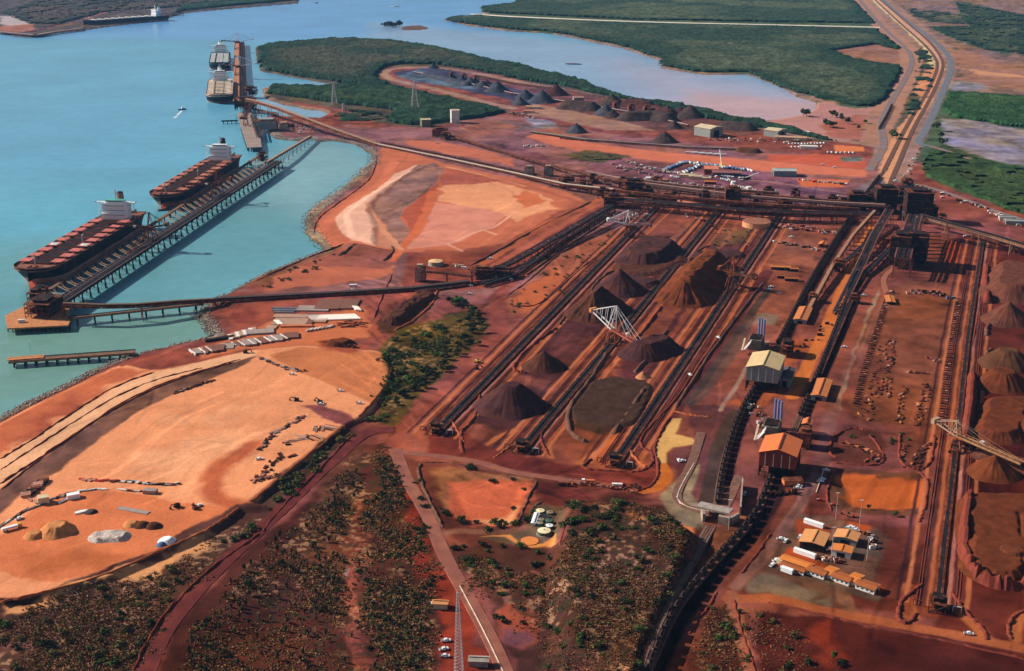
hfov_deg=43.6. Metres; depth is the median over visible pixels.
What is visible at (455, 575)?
sealed road
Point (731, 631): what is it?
verge shrub
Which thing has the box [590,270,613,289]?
earth bank
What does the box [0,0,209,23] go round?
distant scrub
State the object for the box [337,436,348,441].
shrub
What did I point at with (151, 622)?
shrub
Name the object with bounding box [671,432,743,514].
loop road
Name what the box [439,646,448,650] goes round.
utility vehicle
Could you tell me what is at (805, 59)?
mangrove forest
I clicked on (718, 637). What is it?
verge shrub
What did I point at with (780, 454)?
car dumper shed
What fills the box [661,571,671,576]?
shrub
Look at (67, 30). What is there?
distant wharf
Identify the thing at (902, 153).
railway ballast
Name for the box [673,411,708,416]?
earth bank
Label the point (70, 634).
scrub ground cover
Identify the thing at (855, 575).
office building
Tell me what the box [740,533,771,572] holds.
earth bank
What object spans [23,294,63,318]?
transfer station
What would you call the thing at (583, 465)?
earth bank
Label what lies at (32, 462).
earth bank
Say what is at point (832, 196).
transfer station
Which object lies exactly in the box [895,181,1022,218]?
side road
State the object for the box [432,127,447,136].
transfer station
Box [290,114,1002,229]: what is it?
goods scatter
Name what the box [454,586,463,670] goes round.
lattice mast
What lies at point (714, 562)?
railway rail
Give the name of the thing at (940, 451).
machine rail
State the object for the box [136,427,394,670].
haul road
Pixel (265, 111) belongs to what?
access bridge
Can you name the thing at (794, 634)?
corner shrub
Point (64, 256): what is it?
bulk carrier
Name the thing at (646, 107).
hopper frame
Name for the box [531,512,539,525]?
pump shed
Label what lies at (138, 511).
grey slab
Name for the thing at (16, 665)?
shrub
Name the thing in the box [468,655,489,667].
site building
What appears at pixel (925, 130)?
corridor road
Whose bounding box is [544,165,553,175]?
transfer tower
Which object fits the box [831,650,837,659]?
lone tree
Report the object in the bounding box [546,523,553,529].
storage tank
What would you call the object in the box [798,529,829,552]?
workshop
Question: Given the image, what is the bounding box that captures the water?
[0,0,816,417]
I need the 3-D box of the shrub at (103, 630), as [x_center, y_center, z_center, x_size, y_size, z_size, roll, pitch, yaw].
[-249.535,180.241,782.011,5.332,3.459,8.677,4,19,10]
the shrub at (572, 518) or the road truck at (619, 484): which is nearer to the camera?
the shrub at (572, 518)
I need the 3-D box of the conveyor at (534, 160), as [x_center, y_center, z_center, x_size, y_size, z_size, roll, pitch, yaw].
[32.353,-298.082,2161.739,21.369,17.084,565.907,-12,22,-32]
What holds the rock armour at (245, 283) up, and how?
on the ground at (202, 442)
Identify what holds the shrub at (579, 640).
on the ground at (202, 442)
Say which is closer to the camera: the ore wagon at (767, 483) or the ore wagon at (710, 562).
the ore wagon at (710, 562)
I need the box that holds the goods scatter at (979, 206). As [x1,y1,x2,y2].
[298,112,981,232]
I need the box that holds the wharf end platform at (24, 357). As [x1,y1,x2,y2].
[6,354,43,360]
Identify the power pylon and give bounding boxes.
[330,84,337,104]
[411,81,418,106]
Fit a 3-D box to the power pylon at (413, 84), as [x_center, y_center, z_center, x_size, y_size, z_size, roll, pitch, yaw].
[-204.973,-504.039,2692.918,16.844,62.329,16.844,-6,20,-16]
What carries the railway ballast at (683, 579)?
on the ground at (202, 442)
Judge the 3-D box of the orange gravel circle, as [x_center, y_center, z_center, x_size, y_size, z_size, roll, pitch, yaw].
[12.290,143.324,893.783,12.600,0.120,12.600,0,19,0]
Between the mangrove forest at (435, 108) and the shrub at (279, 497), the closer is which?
the shrub at (279, 497)
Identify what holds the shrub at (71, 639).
on the ground at (202, 442)
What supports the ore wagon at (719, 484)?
on the railway rail
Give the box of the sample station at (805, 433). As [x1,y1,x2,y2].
[798,425,812,449]
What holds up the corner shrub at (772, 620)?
on the ground at (202, 442)
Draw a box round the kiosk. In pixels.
[782,476,804,485]
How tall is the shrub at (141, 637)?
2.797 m
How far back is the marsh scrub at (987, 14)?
4720.48 m
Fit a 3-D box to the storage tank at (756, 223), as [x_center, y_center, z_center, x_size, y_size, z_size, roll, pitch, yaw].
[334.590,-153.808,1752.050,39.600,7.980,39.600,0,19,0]
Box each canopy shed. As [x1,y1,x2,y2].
[793,306,812,324]
[810,378,832,401]
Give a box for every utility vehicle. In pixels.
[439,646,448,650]
[440,653,449,657]
[441,638,450,641]
[964,631,973,635]
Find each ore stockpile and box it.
[422,72,472,85]
[428,63,438,68]
[466,77,476,83]
[473,381,546,420]
[475,81,489,87]
[484,81,510,92]
[511,97,528,105]
[515,89,533,98]
[521,351,564,373]
[527,90,555,103]
[546,85,569,96]
[556,100,601,111]
[562,286,631,323]
[565,123,587,133]
[571,378,653,427]
[593,269,646,297]
[594,104,615,115]
[598,94,621,105]
[603,110,619,117]
[612,255,687,276]
[613,236,684,264]
[616,110,679,122]
[617,334,682,362]
[620,98,654,108]
[629,275,660,288]
[635,371,649,379]
[649,105,677,117]
[651,131,677,143]
[654,249,737,308]
[665,120,682,128]
[677,105,703,118]
[690,248,745,260]
[718,120,758,131]
[734,147,761,153]
[955,492,1023,581]
[966,455,1021,483]
[969,448,1023,474]
[971,396,1023,445]
[976,367,1023,394]
[977,347,1023,373]
[978,260,1023,304]
[980,301,1023,328]
[1000,543,1023,557]
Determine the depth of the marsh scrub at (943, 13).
4855.91 m
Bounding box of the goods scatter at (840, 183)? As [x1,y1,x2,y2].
[292,112,1022,232]
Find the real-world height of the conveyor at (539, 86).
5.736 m
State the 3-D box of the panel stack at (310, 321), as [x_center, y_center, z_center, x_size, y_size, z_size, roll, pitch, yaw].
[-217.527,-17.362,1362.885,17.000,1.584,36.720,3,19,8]
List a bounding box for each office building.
[779,554,814,567]
[779,561,806,574]
[805,565,828,579]
[824,565,839,579]
[829,571,852,585]
[849,572,865,585]
[854,578,880,594]
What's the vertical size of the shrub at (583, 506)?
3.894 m
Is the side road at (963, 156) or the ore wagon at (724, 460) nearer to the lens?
the ore wagon at (724, 460)
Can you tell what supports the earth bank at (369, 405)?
on the ground at (202, 442)
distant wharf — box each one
[0,31,37,36]
[32,31,55,36]
[51,27,84,33]
[162,13,183,15]
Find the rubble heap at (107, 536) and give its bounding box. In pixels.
[88,530,131,543]
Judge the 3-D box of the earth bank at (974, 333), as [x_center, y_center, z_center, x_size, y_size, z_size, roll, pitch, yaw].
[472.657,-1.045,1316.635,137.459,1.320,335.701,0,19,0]
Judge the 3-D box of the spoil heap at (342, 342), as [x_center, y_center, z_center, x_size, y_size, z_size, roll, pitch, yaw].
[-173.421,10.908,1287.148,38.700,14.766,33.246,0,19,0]
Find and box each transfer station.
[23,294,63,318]
[26,286,45,301]
[36,284,48,293]
[234,96,256,110]
[243,86,257,95]
[255,117,277,130]
[257,150,268,162]
[426,420,443,435]
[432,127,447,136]
[441,131,450,139]
[470,264,494,279]
[490,265,510,276]
[511,437,529,452]
[559,175,574,187]
[576,178,592,188]
[588,173,598,183]
[598,186,608,198]
[604,193,623,207]
[605,451,622,467]
[622,177,644,195]
[643,185,653,198]
[651,175,662,181]
[660,191,673,202]
[671,191,679,200]
[699,190,710,197]
[724,185,740,206]
[753,192,762,207]
[763,186,774,194]
[777,197,792,209]
[790,188,800,196]
[805,195,817,205]
[808,291,817,300]
[828,194,838,205]
[832,257,845,273]
[837,197,849,206]
[847,190,867,211]
[849,292,858,303]
[866,192,873,208]
[873,184,898,213]
[888,230,912,269]
[894,185,909,195]
[895,191,903,211]
[900,177,913,186]
[902,187,934,222]
[907,230,929,266]
[928,591,947,612]
[932,204,938,217]
[937,213,946,225]
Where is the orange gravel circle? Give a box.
[521,536,538,544]
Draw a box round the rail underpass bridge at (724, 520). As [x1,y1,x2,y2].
[696,478,742,525]
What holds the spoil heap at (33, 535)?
on the ground at (202, 442)
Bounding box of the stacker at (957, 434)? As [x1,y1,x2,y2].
[931,416,1023,467]
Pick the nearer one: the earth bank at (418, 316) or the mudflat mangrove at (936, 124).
the earth bank at (418, 316)
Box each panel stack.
[246,328,273,334]
[265,325,277,329]
[271,318,308,325]
[273,314,307,318]
[280,324,312,327]
[296,305,328,311]
[304,313,319,323]
[313,318,327,322]
[314,299,343,309]
[339,299,360,309]
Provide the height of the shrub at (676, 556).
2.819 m
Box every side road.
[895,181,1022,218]
[929,145,1014,173]
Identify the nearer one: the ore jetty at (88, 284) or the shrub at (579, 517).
the shrub at (579, 517)
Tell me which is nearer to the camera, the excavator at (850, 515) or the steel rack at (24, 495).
the excavator at (850, 515)
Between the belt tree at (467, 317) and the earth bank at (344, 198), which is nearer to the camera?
the belt tree at (467, 317)
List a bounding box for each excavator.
[169,502,180,508]
[191,502,197,509]
[289,397,298,401]
[630,482,640,488]
[841,510,853,517]
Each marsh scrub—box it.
[901,6,996,23]
[906,45,933,118]
[930,25,1023,53]
[956,2,1023,46]
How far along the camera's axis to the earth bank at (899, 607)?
806.14 m
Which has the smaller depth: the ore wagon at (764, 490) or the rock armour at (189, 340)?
the ore wagon at (764, 490)
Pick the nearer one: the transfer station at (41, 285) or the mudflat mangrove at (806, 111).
the transfer station at (41, 285)
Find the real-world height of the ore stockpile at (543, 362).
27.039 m
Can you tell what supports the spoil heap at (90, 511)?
on the ground at (202, 442)
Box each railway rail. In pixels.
[641,513,717,667]
[666,501,762,629]
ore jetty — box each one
[42,154,283,308]
[233,41,246,101]
[237,113,262,150]
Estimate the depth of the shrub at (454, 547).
881.50 m
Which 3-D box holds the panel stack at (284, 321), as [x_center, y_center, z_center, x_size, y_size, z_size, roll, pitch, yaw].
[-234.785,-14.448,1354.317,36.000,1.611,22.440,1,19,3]
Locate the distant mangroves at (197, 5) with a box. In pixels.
[173,0,290,12]
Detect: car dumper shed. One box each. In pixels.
[745,350,785,393]
[758,433,802,475]
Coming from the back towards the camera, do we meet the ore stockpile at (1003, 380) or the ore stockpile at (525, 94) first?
the ore stockpile at (525, 94)
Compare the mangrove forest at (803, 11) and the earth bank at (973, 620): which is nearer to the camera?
the earth bank at (973, 620)
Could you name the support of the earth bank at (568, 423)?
on the ground at (202, 442)
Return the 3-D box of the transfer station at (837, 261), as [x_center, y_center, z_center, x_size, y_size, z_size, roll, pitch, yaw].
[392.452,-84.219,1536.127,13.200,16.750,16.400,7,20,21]
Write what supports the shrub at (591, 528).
on the ground at (202, 442)
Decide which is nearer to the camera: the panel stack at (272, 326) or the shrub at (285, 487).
the shrub at (285, 487)
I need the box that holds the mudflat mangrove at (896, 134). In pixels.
[891,132,902,136]
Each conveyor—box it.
[212,279,469,305]
[250,114,261,137]
[376,143,614,194]
[380,142,582,190]
[413,71,688,126]
[415,279,492,293]
[421,270,472,282]
[439,207,657,431]
[448,135,638,188]
[474,74,605,97]
[479,206,615,287]
[486,204,614,278]
[516,204,726,448]
[530,131,736,149]
[565,174,778,196]
[586,189,852,218]
[610,216,780,464]
[611,198,880,224]
[618,202,853,223]
[655,187,819,205]
[666,187,874,209]
[808,210,876,307]
[819,295,852,375]
[832,209,893,313]
[834,229,874,271]
[861,246,889,276]
[883,184,908,212]
[891,214,922,279]
[922,219,1023,254]
[933,241,984,607]
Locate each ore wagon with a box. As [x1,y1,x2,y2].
[641,662,650,670]
[647,650,656,661]
[652,639,660,649]
[657,628,665,638]
[662,618,670,628]
[666,608,675,618]
[672,598,681,609]
[678,590,687,600]
[684,581,693,592]
[691,573,700,584]
[698,565,707,575]
[705,557,714,567]
[712,550,722,559]
[715,494,720,502]
[717,481,721,487]
[720,542,729,551]
[721,458,726,464]
[727,534,736,544]
[734,527,743,536]
[740,520,748,529]
[746,513,753,522]
[750,507,757,515]
[755,500,761,508]
[758,494,764,500]
[761,487,767,493]
[764,480,770,486]
[767,473,772,479]
[798,408,803,415]
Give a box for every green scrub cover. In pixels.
[0,580,197,670]
[272,430,354,483]
[369,325,452,405]
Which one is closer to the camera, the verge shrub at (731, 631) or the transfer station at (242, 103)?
the verge shrub at (731, 631)
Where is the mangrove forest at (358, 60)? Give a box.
[256,37,836,140]
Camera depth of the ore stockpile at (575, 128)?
2444.39 m
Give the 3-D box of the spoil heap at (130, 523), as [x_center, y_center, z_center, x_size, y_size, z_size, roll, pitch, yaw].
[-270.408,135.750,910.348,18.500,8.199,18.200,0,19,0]
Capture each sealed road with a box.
[389,448,513,670]
[402,451,601,487]
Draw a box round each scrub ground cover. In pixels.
[0,506,272,670]
[177,469,365,670]
[343,446,443,670]
[501,234,624,313]
[689,603,748,670]
[742,611,831,670]
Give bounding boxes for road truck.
[1,522,21,531]
[558,481,570,486]
[582,478,594,483]
[612,482,625,487]
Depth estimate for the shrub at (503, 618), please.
793.89 m
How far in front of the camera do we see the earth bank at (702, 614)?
802.52 m
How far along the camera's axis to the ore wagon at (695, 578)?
831.18 m
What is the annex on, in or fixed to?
on the ground at (202, 442)
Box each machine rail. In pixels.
[422,199,656,430]
[448,208,664,433]
[509,204,715,447]
[534,214,723,452]
[599,216,769,462]
[628,217,787,466]
[915,242,972,605]
[955,243,992,612]
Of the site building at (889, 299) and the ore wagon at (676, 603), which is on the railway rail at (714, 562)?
the ore wagon at (676, 603)
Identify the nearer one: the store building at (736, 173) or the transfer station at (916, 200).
the transfer station at (916, 200)
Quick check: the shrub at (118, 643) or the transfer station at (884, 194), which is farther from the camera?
the transfer station at (884, 194)
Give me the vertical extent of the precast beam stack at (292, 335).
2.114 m
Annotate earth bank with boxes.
[0,359,239,489]
[0,362,233,483]
[0,372,153,458]
[0,507,240,602]
[1,367,201,469]
[132,533,260,670]
[252,425,345,500]
[256,244,343,280]
[261,434,353,531]
[313,155,376,233]
[337,243,355,255]
[356,244,391,250]
[358,368,392,416]
[373,275,391,319]
[382,246,394,260]
[395,290,438,330]
[417,463,443,527]
[422,461,533,478]
[443,385,474,422]
[451,420,464,441]
[459,394,480,452]
[461,124,507,133]
[470,201,592,265]
[493,446,511,457]
[507,226,613,295]
[512,240,615,306]
[512,327,557,373]
[516,481,537,524]
[525,501,543,524]
[539,432,550,455]
[557,316,565,324]
[559,527,564,544]
[564,352,609,442]
[581,314,736,472]
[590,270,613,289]
[611,386,645,434]
[614,417,671,491]
[629,450,646,467]
[633,330,668,372]
[635,306,662,339]
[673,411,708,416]
[674,282,763,408]
[686,245,709,263]
[687,592,717,634]
[733,600,755,670]
[735,245,747,264]
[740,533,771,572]
[768,602,1023,659]
[825,469,838,511]
[827,427,866,458]
[832,434,884,465]
[895,583,924,624]
[897,434,935,469]
[917,472,928,522]
[951,592,988,639]
[957,489,1023,591]
[960,295,980,390]
[961,368,977,444]
[981,263,991,303]
[984,323,990,335]
[1006,609,1023,639]
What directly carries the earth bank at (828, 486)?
on the ground at (202, 442)
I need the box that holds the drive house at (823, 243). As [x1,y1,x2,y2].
[818,240,827,247]
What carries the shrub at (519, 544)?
on the ground at (202, 442)
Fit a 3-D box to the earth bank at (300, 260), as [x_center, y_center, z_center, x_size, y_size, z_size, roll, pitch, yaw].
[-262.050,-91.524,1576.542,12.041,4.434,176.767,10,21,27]
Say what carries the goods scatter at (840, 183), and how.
on the ground at (202, 442)
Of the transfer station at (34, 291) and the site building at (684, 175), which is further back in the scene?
the site building at (684, 175)
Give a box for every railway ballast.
[641,512,720,668]
[649,513,722,670]
[652,474,775,670]
[713,389,757,504]
[771,171,885,351]
[789,225,880,436]
[875,0,938,170]
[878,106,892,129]
[880,0,944,189]
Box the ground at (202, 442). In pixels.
[0,0,1023,670]
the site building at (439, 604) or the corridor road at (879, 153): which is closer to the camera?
the site building at (439, 604)
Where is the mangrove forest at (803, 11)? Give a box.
[481,0,874,23]
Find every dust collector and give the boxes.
[741,317,765,351]
[753,398,782,440]
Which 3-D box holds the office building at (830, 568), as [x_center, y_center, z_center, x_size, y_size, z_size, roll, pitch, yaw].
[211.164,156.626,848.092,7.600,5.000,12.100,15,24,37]
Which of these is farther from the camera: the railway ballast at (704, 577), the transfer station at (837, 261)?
the transfer station at (837, 261)
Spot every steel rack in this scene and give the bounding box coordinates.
[20,491,30,497]
[26,487,36,493]
[30,484,40,490]
[38,477,48,482]
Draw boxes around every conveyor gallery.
[62,298,215,321]
[245,98,377,145]
[265,136,312,172]
[559,185,858,220]
[585,170,885,219]
[915,214,1023,254]
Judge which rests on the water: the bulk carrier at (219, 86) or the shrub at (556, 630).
the bulk carrier at (219, 86)
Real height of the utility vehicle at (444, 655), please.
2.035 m
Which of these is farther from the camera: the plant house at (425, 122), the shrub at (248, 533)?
the plant house at (425, 122)
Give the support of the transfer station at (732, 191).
on the ground at (202, 442)
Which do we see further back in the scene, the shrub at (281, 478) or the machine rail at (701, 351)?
the machine rail at (701, 351)
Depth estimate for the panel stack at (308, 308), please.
1392.45 m
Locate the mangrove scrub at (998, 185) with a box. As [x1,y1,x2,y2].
[922,150,1023,213]
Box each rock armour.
[0,352,139,420]
[140,333,213,353]
[190,302,226,334]
[216,249,325,296]
[267,118,322,140]
[300,138,381,249]
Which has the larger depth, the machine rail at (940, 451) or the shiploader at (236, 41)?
the shiploader at (236, 41)
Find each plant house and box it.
[420,118,430,126]
[572,96,583,100]
[801,417,813,427]
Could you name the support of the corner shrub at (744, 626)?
on the ground at (202, 442)
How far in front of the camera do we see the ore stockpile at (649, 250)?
1581.72 m
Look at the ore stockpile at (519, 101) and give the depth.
2775.73 m
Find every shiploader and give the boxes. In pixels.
[108,212,168,253]
[182,170,232,204]
[219,56,256,74]
[221,33,252,48]
[239,104,252,125]
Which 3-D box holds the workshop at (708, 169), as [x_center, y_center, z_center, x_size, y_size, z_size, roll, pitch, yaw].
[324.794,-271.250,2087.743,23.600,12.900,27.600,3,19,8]
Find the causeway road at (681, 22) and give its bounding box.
[482,14,879,27]
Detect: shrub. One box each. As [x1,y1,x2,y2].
[0,619,11,626]
[0,635,9,641]
[9,662,19,669]
[10,643,20,648]
[14,634,26,640]
[31,638,45,645]
[39,639,54,647]
[42,616,50,623]
[47,649,60,657]
[56,627,69,635]
[66,637,75,644]
[92,651,104,658]
[93,658,105,664]
[94,583,105,589]
[99,625,109,633]
[106,656,122,664]
[112,639,124,647]
[114,616,125,620]
[122,624,132,632]
[126,649,137,656]
[133,589,142,595]
[133,601,144,605]
[133,641,146,645]
[135,634,145,641]
[145,619,155,626]
[146,592,155,599]
[156,579,166,586]
[161,596,171,600]
[166,566,175,572]
[173,575,181,582]
[229,535,238,540]
[242,530,251,538]
[244,527,255,530]
[246,522,255,527]
[273,495,282,500]
[277,476,286,480]
[279,484,289,489]
[288,488,296,494]
[291,470,301,475]
[293,478,302,484]
[309,466,318,472]
[312,454,321,458]
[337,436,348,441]
[363,416,375,420]
[388,347,395,351]
[392,367,400,375]
[419,503,430,507]
[440,508,448,514]
[449,545,460,549]
[457,554,475,560]
[478,541,487,545]
[483,525,490,532]
[486,557,495,563]
[488,518,498,523]
[489,579,497,583]
[495,522,504,528]
[496,615,507,622]
[497,519,507,523]
[500,580,509,587]
[509,519,521,524]
[516,540,526,547]
[522,516,531,520]
[522,582,530,587]
[535,561,545,564]
[539,577,545,582]
[552,626,561,634]
[558,521,565,527]
[558,641,566,648]
[565,519,576,525]
[567,504,578,509]
[568,516,578,521]
[569,499,579,505]
[570,586,580,592]
[574,514,587,520]
[575,614,585,619]
[576,636,582,643]
[577,631,583,637]
[580,504,588,509]
[583,554,590,558]
[585,526,596,530]
[587,592,594,597]
[590,640,605,648]
[591,512,609,518]
[596,523,607,529]
[607,510,616,517]
[610,497,625,504]
[615,578,626,583]
[620,596,629,603]
[633,624,646,631]
[634,660,643,666]
[636,555,645,560]
[641,545,654,553]
[646,516,659,520]
[653,597,662,604]
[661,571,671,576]
[663,514,673,520]
[665,590,674,595]
[671,554,681,558]
[714,633,726,639]
[719,621,730,629]
[727,629,737,635]
[740,623,748,629]
[767,617,775,622]
[790,630,801,638]
[804,658,813,663]
[837,657,844,665]
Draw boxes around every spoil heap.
[23,529,41,540]
[40,520,76,540]
[84,509,97,514]
[123,519,138,527]
[134,521,149,528]
[145,522,162,529]
[156,541,166,547]
[158,536,175,544]
[323,338,355,347]
[382,291,436,325]
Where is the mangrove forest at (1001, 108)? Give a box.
[941,91,1023,127]
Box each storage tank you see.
[428,259,443,266]
[535,508,545,514]
[536,521,543,527]
[536,527,551,536]
[539,514,549,519]
[544,519,553,523]
[546,510,553,515]
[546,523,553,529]
[742,218,770,228]
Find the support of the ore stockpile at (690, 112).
on the ground at (202, 442)
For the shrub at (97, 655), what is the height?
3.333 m
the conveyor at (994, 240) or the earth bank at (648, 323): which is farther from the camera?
the conveyor at (994, 240)
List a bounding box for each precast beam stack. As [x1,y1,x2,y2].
[192,348,207,354]
[202,346,217,352]
[209,344,224,351]
[219,343,234,348]
[241,338,256,345]
[256,338,265,344]
[267,335,282,341]
[284,332,298,338]
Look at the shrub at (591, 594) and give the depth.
797.05 m
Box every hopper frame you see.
[612,101,619,108]
[627,103,635,110]
[643,104,650,110]
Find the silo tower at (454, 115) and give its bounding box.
[450,109,459,122]
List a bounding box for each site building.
[432,599,448,609]
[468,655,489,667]
[523,109,534,112]
[526,105,540,108]
[677,199,708,206]
[680,173,692,177]
[689,175,701,179]
[702,176,710,179]
[704,180,716,183]
[771,265,790,269]
[777,274,784,278]
[785,276,798,281]
[790,267,798,271]
[800,145,816,148]
[884,295,895,304]
[998,215,1016,220]
[1003,218,1023,224]
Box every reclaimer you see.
[589,305,640,345]
[717,256,758,292]
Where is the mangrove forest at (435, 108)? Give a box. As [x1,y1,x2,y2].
[265,82,504,124]
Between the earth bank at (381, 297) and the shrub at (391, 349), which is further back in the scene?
the earth bank at (381, 297)
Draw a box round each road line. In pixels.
[459,585,502,670]
[677,463,693,503]
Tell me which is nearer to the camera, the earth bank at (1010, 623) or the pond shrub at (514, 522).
the earth bank at (1010, 623)
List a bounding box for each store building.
[712,169,741,176]
[772,168,796,176]
[775,135,806,140]
[830,543,853,558]
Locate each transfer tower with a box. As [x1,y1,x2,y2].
[415,263,425,281]
[524,165,534,177]
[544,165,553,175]
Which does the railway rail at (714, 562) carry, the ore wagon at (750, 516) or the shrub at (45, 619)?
the ore wagon at (750, 516)
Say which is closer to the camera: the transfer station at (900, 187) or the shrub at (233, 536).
the shrub at (233, 536)
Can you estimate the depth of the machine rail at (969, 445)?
1039.24 m
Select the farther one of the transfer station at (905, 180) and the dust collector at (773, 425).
the transfer station at (905, 180)
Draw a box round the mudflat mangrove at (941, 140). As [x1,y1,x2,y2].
[938,137,947,143]
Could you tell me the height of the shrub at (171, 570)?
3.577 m
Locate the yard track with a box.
[881,265,896,308]
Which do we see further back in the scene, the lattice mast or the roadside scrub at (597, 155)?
the roadside scrub at (597, 155)
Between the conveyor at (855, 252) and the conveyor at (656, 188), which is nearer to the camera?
the conveyor at (855, 252)
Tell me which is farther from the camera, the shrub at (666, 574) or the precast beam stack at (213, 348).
the precast beam stack at (213, 348)
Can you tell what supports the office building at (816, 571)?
on the ground at (202, 442)
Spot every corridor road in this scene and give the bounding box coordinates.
[859,0,914,170]
[882,0,953,145]
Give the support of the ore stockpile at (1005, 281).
on the ground at (202, 442)
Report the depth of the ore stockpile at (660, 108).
2644.84 m
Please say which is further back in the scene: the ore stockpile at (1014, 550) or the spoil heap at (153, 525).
the spoil heap at (153, 525)
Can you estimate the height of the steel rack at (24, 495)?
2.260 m
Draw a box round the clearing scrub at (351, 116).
[330,108,388,120]
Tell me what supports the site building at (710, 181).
on the ground at (202, 442)
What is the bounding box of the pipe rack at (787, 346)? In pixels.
[780,337,794,357]
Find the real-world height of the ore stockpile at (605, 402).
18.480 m
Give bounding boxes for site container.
[37,494,49,503]
[66,491,79,499]
[142,488,157,494]
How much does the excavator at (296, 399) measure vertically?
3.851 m
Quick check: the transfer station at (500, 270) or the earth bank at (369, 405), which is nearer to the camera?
the earth bank at (369, 405)
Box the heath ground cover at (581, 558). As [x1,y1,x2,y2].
[457,501,695,670]
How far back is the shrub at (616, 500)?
919.27 m
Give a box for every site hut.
[780,565,793,574]
[793,547,816,558]
[803,517,824,528]
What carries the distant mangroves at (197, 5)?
on the ground at (202, 442)
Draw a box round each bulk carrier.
[13,189,145,288]
[83,5,169,24]
[149,136,241,208]
[206,66,232,102]
[209,39,230,69]
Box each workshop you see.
[694,123,722,137]
[704,165,718,174]
[763,127,786,137]
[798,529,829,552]
[833,528,860,547]
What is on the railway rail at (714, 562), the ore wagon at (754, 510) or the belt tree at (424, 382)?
the ore wagon at (754, 510)
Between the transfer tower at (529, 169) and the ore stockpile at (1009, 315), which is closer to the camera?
the ore stockpile at (1009, 315)
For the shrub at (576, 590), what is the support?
on the ground at (202, 442)
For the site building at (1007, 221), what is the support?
on the ground at (202, 442)
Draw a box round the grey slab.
[117,506,149,514]
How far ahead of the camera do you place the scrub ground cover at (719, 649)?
768.93 m
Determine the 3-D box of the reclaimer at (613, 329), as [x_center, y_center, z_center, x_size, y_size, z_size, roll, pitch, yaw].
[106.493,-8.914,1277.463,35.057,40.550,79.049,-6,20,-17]
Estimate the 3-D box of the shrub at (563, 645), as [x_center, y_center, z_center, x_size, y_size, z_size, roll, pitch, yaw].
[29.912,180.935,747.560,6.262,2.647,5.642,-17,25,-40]
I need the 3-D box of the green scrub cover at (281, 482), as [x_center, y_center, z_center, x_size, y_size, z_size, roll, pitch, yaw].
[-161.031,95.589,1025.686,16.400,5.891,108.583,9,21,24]
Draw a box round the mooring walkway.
[221,120,237,123]
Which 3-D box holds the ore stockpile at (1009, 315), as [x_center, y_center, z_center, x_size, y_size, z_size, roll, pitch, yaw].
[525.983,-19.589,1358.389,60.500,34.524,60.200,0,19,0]
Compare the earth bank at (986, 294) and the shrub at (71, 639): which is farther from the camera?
the earth bank at (986, 294)
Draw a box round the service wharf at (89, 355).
[8,349,135,367]
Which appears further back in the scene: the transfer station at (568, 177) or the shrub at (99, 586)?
the transfer station at (568, 177)
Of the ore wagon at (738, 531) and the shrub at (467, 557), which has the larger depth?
the ore wagon at (738, 531)
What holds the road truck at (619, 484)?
on the ground at (202, 442)
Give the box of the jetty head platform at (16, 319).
[5,305,70,331]
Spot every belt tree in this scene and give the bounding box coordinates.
[390,383,401,387]
[397,388,406,394]
[406,383,413,390]
[412,383,420,390]
[419,380,427,385]
[439,362,444,370]
[452,347,461,355]
[459,333,466,338]
[463,315,472,322]
[478,325,487,332]
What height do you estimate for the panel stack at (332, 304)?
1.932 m
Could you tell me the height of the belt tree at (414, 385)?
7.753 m
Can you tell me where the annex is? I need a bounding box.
[780,366,795,387]
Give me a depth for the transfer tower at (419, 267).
1493.91 m
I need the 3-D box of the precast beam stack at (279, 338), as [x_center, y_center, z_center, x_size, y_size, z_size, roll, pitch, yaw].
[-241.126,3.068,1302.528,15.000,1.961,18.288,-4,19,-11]
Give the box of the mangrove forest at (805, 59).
[446,14,901,105]
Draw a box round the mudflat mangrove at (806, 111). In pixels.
[803,109,810,116]
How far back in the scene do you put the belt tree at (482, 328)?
1319.41 m
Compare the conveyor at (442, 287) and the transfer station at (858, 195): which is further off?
the transfer station at (858, 195)
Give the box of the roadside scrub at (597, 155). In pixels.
[571,152,621,161]
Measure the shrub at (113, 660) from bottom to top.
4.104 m
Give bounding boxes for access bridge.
[68,303,203,324]
[241,107,277,115]
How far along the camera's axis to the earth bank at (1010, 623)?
791.29 m
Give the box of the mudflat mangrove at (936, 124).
[931,121,940,128]
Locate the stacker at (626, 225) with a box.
[607,210,651,236]
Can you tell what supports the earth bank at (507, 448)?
on the ground at (202, 442)
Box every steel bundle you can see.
[204,335,233,341]
[271,307,301,308]
[273,310,295,311]
[273,311,293,312]
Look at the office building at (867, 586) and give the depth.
828.97 m
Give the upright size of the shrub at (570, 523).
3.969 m
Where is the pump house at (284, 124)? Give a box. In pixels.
[279,122,288,127]
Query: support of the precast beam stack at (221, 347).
on the ground at (202, 442)
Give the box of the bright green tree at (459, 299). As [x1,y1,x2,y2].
[454,296,464,302]
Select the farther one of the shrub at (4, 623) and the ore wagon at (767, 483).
the ore wagon at (767, 483)
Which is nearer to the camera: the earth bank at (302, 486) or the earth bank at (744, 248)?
the earth bank at (302, 486)

